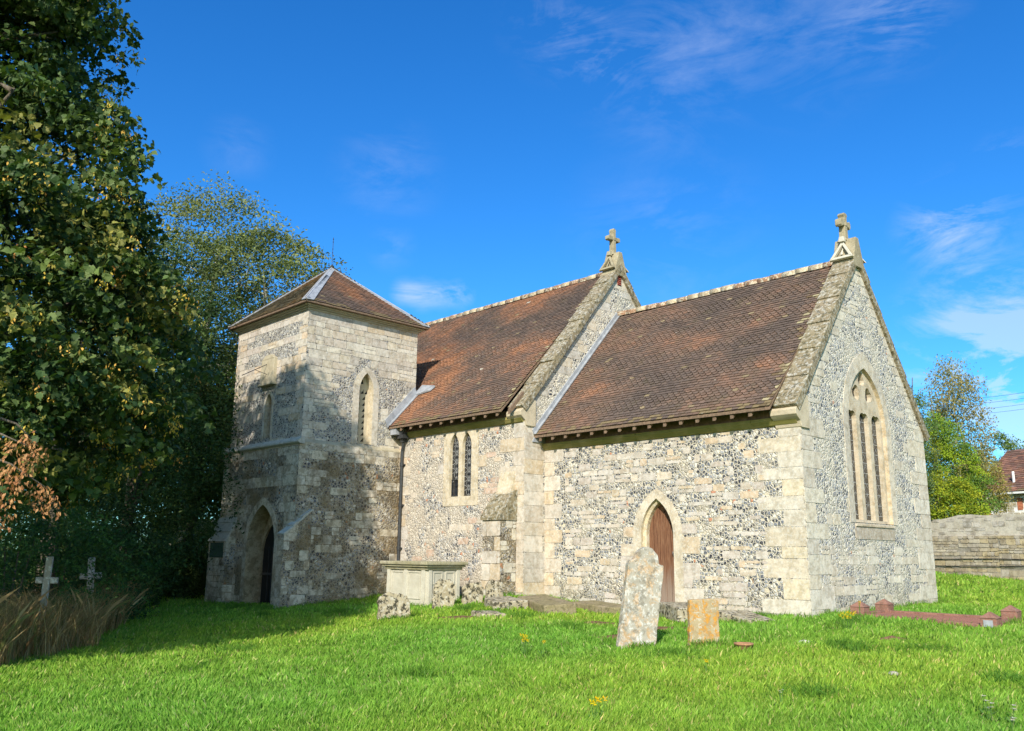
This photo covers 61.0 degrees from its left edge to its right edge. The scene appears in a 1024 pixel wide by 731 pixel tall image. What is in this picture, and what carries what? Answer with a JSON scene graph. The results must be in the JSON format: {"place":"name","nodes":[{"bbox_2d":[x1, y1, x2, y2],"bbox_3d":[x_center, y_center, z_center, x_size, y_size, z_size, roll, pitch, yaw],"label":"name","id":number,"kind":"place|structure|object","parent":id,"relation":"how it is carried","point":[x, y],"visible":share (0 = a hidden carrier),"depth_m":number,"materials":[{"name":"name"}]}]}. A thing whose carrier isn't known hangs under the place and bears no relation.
{"place":"outdoors","nodes":[
{"label":"outdoors","id":0,"kind":"place"},
{"bbox_2d":[0,573,156,665],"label":"dry grass","id":1,"kind":"structure","parent":0,"point":[21,630],"depth_m":13.66,"materials":[{"name":"beige plant"}]},
{"bbox_2d":[0,561,1023,730],"bbox_3d":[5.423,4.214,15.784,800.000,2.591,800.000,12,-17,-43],"label":"ground","id":2,"kind":"structure","parent":0,"point":[259,603],"depth_m":10.38,"materials":[{"name":"green plant"}]},
{"bbox_2d":[35,557,58,646],"bbox_3d":[-7.673,4.075,14.182,0.330,1.868,0.200,5,-13,-15],"label":"stone cross","id":3,"kind":"object","parent":2,"relation":"on","point":[47,580],"visible":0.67,"depth_m":14.28,"materials":[{"name":"grey stone"}]},
{"bbox_2d":[0,499,147,634],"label":"shrub","id":4,"kind":"object","parent":2,"relation":"on","point":[20,551],"visible":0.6,"depth_m":16.58,"materials":[{"name":"green plant"}]},
{"bbox_2d":[0,504,162,620],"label":"shrub","id":5,"kind":"object","parent":2,"relation":"on","point":[57,573],"visible":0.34,"depth_m":18.60,"materials":[{"name":"green plant"}]},
{"bbox_2d":[80,557,101,592],"bbox_3d":[-8.510,4.787,17.492,0.400,1.800,0.240,1,-12,-14],"label":"stone cross","id":6,"kind":"object","parent":2,"relation":"on","point":[89,575],"visible":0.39,"depth_m":17.57,"materials":[{"name":"grey stone"}]},
{"bbox_2d":[16,523,169,606],"bbox_3d":[-10.781,5.330,22.459,3.441,2.475,3.811,1,-12,-4],"label":"shrub","id":7,"kind":"object","parent":2,"relation":"on","point":[156,601],"visible":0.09,"depth_m":22.48,"materials":[{"name":"green plant"}]},
{"bbox_2d":[0,0,219,536],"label":"sycamore tree","id":8,"kind":"object","parent":2,"relation":"on","point":[58,366],"visible":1,"depth_m":11.94,"materials":[{"name":"green plant"}]},
{"bbox_2d":[0,398,221,575],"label":"woodland","id":9,"kind":"object","parent":2,"relation":"on","point":[100,523],"visible":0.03,"depth_m":34.93,"materials":[{"name":"green plant"}]},
{"bbox_2d":[0,233,249,609],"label":"yew tree","id":10,"kind":"object","parent":2,"relation":"on","point":[168,547],"visible":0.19,"depth_m":21.36,"materials":[{"name":"green plant"}]},
{"bbox_2d":[5,263,249,580],"bbox_3d":[-10.860,1.875,25.164,7.056,10.374,8.000,12,-17,-43],"label":"yew tree","id":11,"kind":"object","parent":2,"relation":"on","point":[137,487],"visible":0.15,"depth_m":24.52,"materials":[{"name":"green plant"}]},
{"bbox_2d":[13,223,252,547],"bbox_3d":[-10.850,1.294,25.613,7.118,11.702,7.358,-3,-13,16],"label":"ash tree","id":12,"kind":"object","parent":2,"relation":"on","point":[176,251],"visible":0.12,"depth_m":25.74,"materials":[{"name":"green plant"}]},
{"bbox_2d":[76,531,198,599],"bbox_3d":[-11.578,6.264,26.692,3.883,2.352,4.413,5,-13,-17],"label":"shrub","id":13,"kind":"object","parent":2,"relation":"on","point":[163,569],"visible":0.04,"depth_m":25.89,"materials":[{"name":"green plant"}]},
{"bbox_2d":[90,329,237,596],"bbox_3d":[-10.388,3.224,28.993,6.816,9.221,6.249,12,-17,-43],"label":"holly tree","id":14,"kind":"object","parent":2,"relation":"on","point":[169,528],"visible":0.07,"depth_m":27.54,"materials":[{"name":"green plant"}]},
{"bbox_2d":[139,547,205,600],"bbox_3d":[-10.545,6.466,26.770,4.051,1.843,3.800,-1,-12,5],"label":"shrub","id":15,"kind":"object","parent":2,"relation":"on","point":[194,577],"visible":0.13,"depth_m":25.67,"materials":[{"name":"green plant"}]},
{"bbox_2d":[12,169,352,568],"bbox_3d":[-11.241,0.439,31.229,12.147,15.618,13.543,-1,-12,6],"label":"oak tree","id":16,"kind":"object","parent":2,"relation":"on","point":[192,240],"visible":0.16,"depth_m":30.30,"materials":[{"name":"green plant"}]},
{"bbox_2d":[152,526,212,598],"bbox_3d":[-8.927,6.013,26.318,3.616,2.535,3.419,12,-17,-43],"label":"shrub","id":17,"kind":"object","parent":2,"relation":"on","point":[181,595],"visible":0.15,"depth_m":25.43,"materials":[{"name":"green plant"}]},
{"bbox_2d":[135,223,336,524],"bbox_3d":[-8.208,1.395,29.272,9.809,12.847,10.109,12,-17,-43],"label":"oak tree","id":18,"kind":"object","parent":2,"relation":"on","point":[292,262],"visible":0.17,"depth_m":28.60,"materials":[{"name":"green plant"}]},
{"bbox_2d":[377,592,409,620],"bbox_3d":[-2.295,4.780,16.809,0.649,0.787,0.130,4,-17,-20],"label":"headstone","id":19,"kind":"object","parent":2,"relation":"on","point":[390,604],"visible":0.62,"depth_m":16.79,"materials":[{"name":"stone"}]},
{"bbox_2d":[380,561,467,605],"bbox_3d":[-2.096,5.252,20.387,1.240,1.290,1.800,12,-17,-43],"label":"chest tomb","id":20,"kind":"object","parent":2,"relation":"on","point":[413,581],"visible":0.55,"depth_m":19.95,"materials":[{"name":"stone"}]},
{"bbox_2d":[431,579,455,608],"bbox_3d":[-1.483,5.053,18.767,0.509,0.864,0.120,8,-17,-13],"label":"headstone","id":21,"kind":"object","parent":2,"relation":"on","point":[444,592],"visible":0.77,"depth_m":18.75,"materials":[{"name":"stone"}]},
{"bbox_2d":[438,615,477,618],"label":"bare soil","id":22,"kind":"structure","parent":2,"relation":"on","point":[459,616],"depth_m":16.84,"materials":[{"name":"soil"}]},
{"bbox_2d":[461,582,483,604],"bbox_3d":[-0.865,5.109,19.022,0.490,0.705,0.110,2,-12,-14],"label":"headstone","id":23,"kind":"object","parent":2,"relation":"on","point":[472,592],"visible":0.7,"depth_m":19.00,"materials":[{"name":"stone"}]},
{"bbox_2d":[471,610,505,617],"bbox_3d":[-0.469,5.022,17.004,0.500,0.414,0.763,6,-13,-22],"label":"ledger stone","id":24,"kind":"object","parent":2,"relation":"on","point":[483,612],"visible":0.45,"depth_m":16.92,"materials":[{"name":"grey stone"}]},
{"bbox_2d":[485,579,502,597],"bbox_3d":[-0.400,5.054,19.030,0.410,0.719,0.110,7,-14,-15],"label":"headstone","id":25,"kind":"object","parent":2,"relation":"on","point":[493,588],"visible":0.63,"depth_m":19.01,"materials":[{"name":"stone"}]},
{"bbox_2d":[484,596,527,609],"bbox_3d":[-0.203,5.139,18.281,0.831,0.525,0.954,7,-14,-26],"label":"ledger stone","id":26,"kind":"object","parent":2,"relation":"on","point":[502,601],"visible":0.48,"depth_m":18.02,"materials":[{"name":"grey stone"}]},
{"bbox_2d":[516,633,527,655],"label":"wild flower","id":27,"kind":"object","parent":2,"relation":"on","point":[523,639],"visible":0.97,"depth_m":11.73,"materials":[{"name":"yellow plant"}]},
{"bbox_2d":[517,594,576,614],"bbox_3d":[0.711,5.146,18.188,0.783,0.643,1.609,6,-13,-22],"label":"ledger stone","id":28,"kind":"object","parent":2,"relation":"on","point":[544,603],"visible":0.45,"depth_m":17.67,"materials":[{"name":"beige stone"}]},
{"bbox_2d":[204,213,937,617],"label":"church","id":29,"kind":"structure","parent":2,"relation":"on","point":[754,445],"depth_m":20.57,"materials":[{"name":"stone"}]},
{"bbox_2d":[260,527,273,602],"bbox_3d":[-6.221,5.304,22.837,0.030,2.340,1.420,12,-17,-43],"label":"inner door","id":30,"kind":"structure","parent":29,"relation":"in","point":[266,573],"depth_m":23.15,"materials":[{"name":"black wood"}]},
{"bbox_2d":[451,435,471,496],"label":"nave window glass","id":31,"kind":"structure","parent":29,"relation":"in","point":[468,445],"depth_m":22.35,"materials":[{"name":"black glass"}]},
{"bbox_2d":[649,504,674,601],"bbox_3d":[3.214,4.065,18.449,0.097,2.300,0.720,12,-17,-43],"label":"door","id":32,"kind":"structure","parent":29,"relation":"in","point":[661,530],"depth_m":18.47,"materials":[{"name":"brown wood"}]},
{"bbox_2d":[573,600,620,613],"bbox_3d":[1.906,5.237,18.263,0.706,0.518,1.668,9,-15,-33],"label":"ledger stone","id":33,"kind":"object","parent":2,"relation":"on","point":[601,606],"visible":0.28,"depth_m":18.05,"materials":[{"name":"beige stone"}]},
{"bbox_2d":[589,696,607,718],"bbox_3d":[0.747,3.041,7.697,0.195,0.226,0.164,7,-14,-27],"label":"wild flower","id":34,"kind":"object","parent":2,"relation":"on","point":[597,698],"visible":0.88,"depth_m":7.68,"materials":[{"name":"yellow plant"}]},
{"bbox_2d":[584,621,618,624],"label":"bare soil","id":35,"kind":"structure","parent":2,"relation":"on","point":[600,622],"depth_m":15.60,"materials":[{"name":"brown soil"}]},
{"bbox_2d":[195,570,1023,648],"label":"fringe grass","id":36,"kind":"structure","parent":2,"relation":"on","point":[698,641],"depth_m":16.05,"materials":[{"name":"green plant"}]},
{"bbox_2d":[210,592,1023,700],"bbox_3d":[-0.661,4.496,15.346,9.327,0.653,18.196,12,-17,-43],"label":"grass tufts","id":37,"kind":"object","parent":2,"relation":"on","point":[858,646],"visible":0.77,"depth_m":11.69,"materials":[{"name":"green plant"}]},
{"bbox_2d":[616,547,663,648],"bbox_3d":[1.828,3.420,12.364,0.573,1.674,0.110,14,-18,-13],"label":"headstone","id":38,"kind":"object","parent":2,"relation":"on","point":[640,601],"visible":0.8,"depth_m":12.34,"materials":[{"name":"grey stone"}]},
{"bbox_2d":[657,626,686,629],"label":"bare soil","id":39,"kind":"structure","parent":2,"relation":"on","point":[660,627],"depth_m":14.60,"materials":[{"name":"soil"}]},
{"bbox_2d":[659,602,687,622],"bbox_3d":[3.218,4.726,16.135,0.742,0.618,1.098,3,-12,-11],"label":"ledger stone","id":40,"kind":"object","parent":2,"relation":"on","point":[675,611],"visible":0.2,"depth_m":15.91,"materials":[{"name":"grey stone"}]},
{"bbox_2d":[687,598,719,647],"bbox_3d":[2.743,3.813,12.456,0.475,0.917,0.090,4,-11,-14],"label":"headstone","id":41,"kind":"object","parent":2,"relation":"on","point":[703,618],"visible":0.66,"depth_m":12.44,"materials":[{"name":"beige stone"}]},
{"bbox_2d":[734,642,753,649],"bbox_3d":[3.214,3.934,12.038,0.266,0.175,0.270,12,-17,-43],"label":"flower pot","id":42,"kind":"object","parent":2,"relation":"on","point":[744,644],"visible":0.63,"depth_m":11.96,"materials":[{"name":"ceramic"}]},
{"bbox_2d":[719,610,774,622],"bbox_3d":[4.130,4.654,15.473,0.771,0.524,1.078,4,-13,-17],"label":"ledger stone","id":43,"kind":"object","parent":2,"relation":"on","point":[737,614],"visible":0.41,"depth_m":15.46,"materials":[{"name":"grey stone"}]},
{"bbox_2d":[775,689,783,705],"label":"wild flower","id":44,"kind":"object","parent":2,"relation":"on","point":[780,696],"visible":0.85,"depth_m":8.06,"materials":[{"name":"green plant"}]},
{"bbox_2d":[838,610,855,628],"bbox_3d":[5.429,4.130,14.060,0.278,0.317,0.256,-5,-14,26],"label":"wild flower","id":45,"kind":"object","parent":2,"relation":"on","point":[846,626],"visible":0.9,"depth_m":14.07,"materials":[{"name":"yellow plant"}]},
{"bbox_2d":[878,635,905,639],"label":"bare soil","id":46,"kind":"structure","parent":2,"relation":"on","point":[887,637],"depth_m":13.00,"materials":[{"name":"brown soil"}]},
{"bbox_2d":[910,377,948,513],"bbox_3d":[13.126,3.607,27.963,1.789,6.607,1.708,3,-12,-9],"label":"willow tree","id":47,"kind":"object","parent":2,"relation":"on","point":[922,405],"visible":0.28,"depth_m":27.99,"materials":[{"name":"green plant"}]},
{"bbox_2d":[849,599,1021,627],"bbox_3d":[7.426,4.550,15.264,1.317,0.754,2.454,12,-17,-43],"label":"grave kerb","id":48,"kind":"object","parent":2,"relation":"on","point":[884,607],"visible":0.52,"depth_m":15.20,"materials":[{"name":"red stone"}]},
{"bbox_2d":[927,470,987,531],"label":"golden shrub tree","id":49,"kind":"object","parent":2,"relation":"on","point":[962,507],"visible":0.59,"depth_m":27.48,"materials":[{"name":"green plant"}]},
{"bbox_2d":[918,351,1001,500],"bbox_3d":[16.903,3.579,32.861,2.927,8.565,2.958,-4,-13,21],"label":"birch tree","id":50,"kind":"object","parent":2,"relation":"on","point":[957,399],"visible":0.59,"depth_m":32.96,"materials":[{"name":"green plant"}]},
{"bbox_2d":[922,403,1004,516],"bbox_3d":[14.551,4.209,29.347,3.177,6.016,3.532,12,-17,-43],"label":"robinia tree","id":51,"kind":"object","parent":2,"relation":"on","point":[950,453],"visible":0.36,"depth_m":28.99,"materials":[{"name":"green plant"}]},
{"bbox_2d":[931,514,1023,579],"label":"boundary wall","id":52,"kind":"structure","parent":2,"relation":"on","point":[990,545],"depth_m":25.72,"materials":[{"name":"stone"}]},
{"bbox_2d":[949,449,1017,514],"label":"birch tree","id":53,"kind":"object","parent":2,"relation":"on","point":[998,492],"visible":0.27,"depth_m":34.47,"materials":[{"name":"green plant"}]},
{"bbox_2d":[944,426,1023,479],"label":"distant tree","id":54,"kind":"object","parent":2,"relation":"on","point":[1006,445],"visible":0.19,"depth_m":53.94,"materials":[{"name":"green plant"}]},
{"bbox_2d":[980,695,996,713],"bbox_3d":[4.215,3.027,7.725,0.191,0.176,0.137,-5,-14,25],"label":"wild flower","id":55,"kind":"object","parent":2,"relation":"on","point":[981,710],"visible":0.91,"depth_m":7.72,"materials":[{"name":"green plant"}]},
{"bbox_2d":[980,702,999,721],"bbox_3d":[4.099,2.981,7.449,0.185,0.171,0.197,12,-17,-43],"label":"wild flower","id":56,"kind":"object","parent":2,"relation":"on","point":[991,712],"visible":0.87,"depth_m":7.46,"materials":[{"name":"green plant"}]},
{"bbox_2d":[983,449,1023,514],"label":"cottage","id":57,"kind":"structure","parent":2,"relation":"on","point":[1012,465],"depth_m":36.90,"materials":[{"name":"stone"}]},
{"bbox_2d":[1000,717,1015,730],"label":"wild flower","id":58,"kind":"object","parent":2,"relation":"on","point":[1013,718],"visible":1,"depth_m":6.94,"materials":[{"name":"green plant"}]},
{"bbox_2d":[1004,704,1018,723],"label":"wild flower","id":59,"kind":"object","parent":2,"relation":"on","point":[1013,714],"visible":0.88,"depth_m":7.36,"materials":[{"name":"plant"}]},
{"bbox_2d":[0,0,1023,548],"label":"sky","id":60,"kind":"structure","parent":0,"point":[459,156],"materials":[{"name":"blue"}]}
]}

